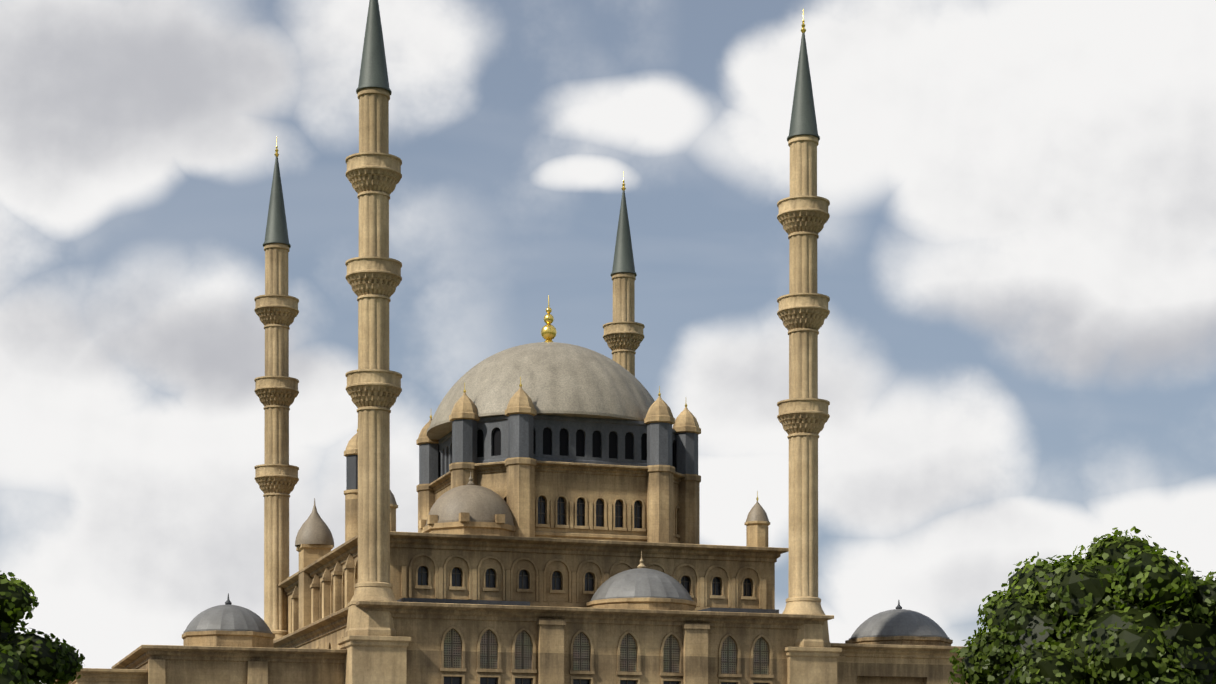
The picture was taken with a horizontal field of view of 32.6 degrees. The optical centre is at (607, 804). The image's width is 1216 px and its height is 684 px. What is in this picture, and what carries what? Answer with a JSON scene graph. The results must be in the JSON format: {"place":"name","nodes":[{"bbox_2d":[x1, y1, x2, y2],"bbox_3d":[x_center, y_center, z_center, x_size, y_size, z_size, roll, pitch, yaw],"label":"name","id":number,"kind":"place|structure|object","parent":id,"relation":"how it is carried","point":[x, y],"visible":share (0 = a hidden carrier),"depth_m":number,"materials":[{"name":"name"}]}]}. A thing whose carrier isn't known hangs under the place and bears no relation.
{"place":"outdoors","nodes":[
{"label":"outdoors","id":0,"kind":"place"},
{"bbox_2d":[0,0,1215,668],"label":"sky","id":1,"kind":"structure","parent":0,"point":[1016,247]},
{"label":"ground","id":2,"kind":"structure","parent":0,"visible":0},
{"bbox_2d":[0,571,84,683],"bbox_3d":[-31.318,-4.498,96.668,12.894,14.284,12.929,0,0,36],"label":"tree","id":3,"kind":"object","parent":2,"relation":"on","point":[28,657],"visible":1,"depth_m":96.31,"materials":[{"name":"green plant"}]},
{"bbox_2d":[254,137,298,640],"bbox_3d":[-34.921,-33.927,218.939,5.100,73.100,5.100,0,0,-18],"label":"minaret","id":4,"kind":"object","parent":2,"relation":"on","point":[276,391],"visible":0.98,"depth_m":217.81,"materials":[{"name":"stone"}]},
{"bbox_2d":[337,0,410,683],"bbox_3d":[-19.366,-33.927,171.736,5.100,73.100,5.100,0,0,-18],"label":"minaret","id":5,"kind":"object","parent":2,"relation":"on","point":[373,644],"visible":1,"depth_m":170.55,"materials":[{"name":"stone"}]},
{"bbox_2d":[54,593,967,683],"bbox_3d":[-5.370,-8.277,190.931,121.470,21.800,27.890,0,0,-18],"label":"domed side wings","id":6,"kind":"object","parent":2,"relation":"on","point":[227,643],"visible":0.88,"depth_m":171.75},
{"bbox_2d":[273,377,833,683],"bbox_3d":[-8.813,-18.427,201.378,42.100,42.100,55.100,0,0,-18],"label":"mosque","id":7,"kind":"structure","parent":2,"relation":"on","point":[541,549],"depth_m":184.06,"materials":[{"name":"stone"}]},
{"bbox_2d":[427,296,654,439],"bbox_3d":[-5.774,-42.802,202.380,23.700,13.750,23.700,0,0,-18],"label":"dome","id":8,"kind":"structure","parent":7,"relation":"on","point":[564,379],"depth_m":193.86,"materials":[{"name":"beige stone"}]},
{"bbox_2d":[603,171,644,376],"bbox_3d":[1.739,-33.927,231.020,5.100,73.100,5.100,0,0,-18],"label":"minaret","id":9,"kind":"object","parent":2,"relation":"on","point":[623,336],"visible":0.31,"depth_m":229.98,"materials":[{"name":"stone"}]},
{"bbox_2d":[777,9,841,683],"bbox_3d":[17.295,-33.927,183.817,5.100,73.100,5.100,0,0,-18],"label":"minaret","id":10,"kind":"object","parent":2,"relation":"on","point":[803,313],"visible":0.98,"depth_m":182.65,"materials":[{"name":"stone"}]},
{"bbox_2d":[948,526,1215,683],"bbox_3d":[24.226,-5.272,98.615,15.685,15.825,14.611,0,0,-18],"label":"tree","id":11,"kind":"object","parent":2,"relation":"on","point":[1115,608],"visible":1,"depth_m":94.28,"materials":[{"name":"green plant"}]}
]}

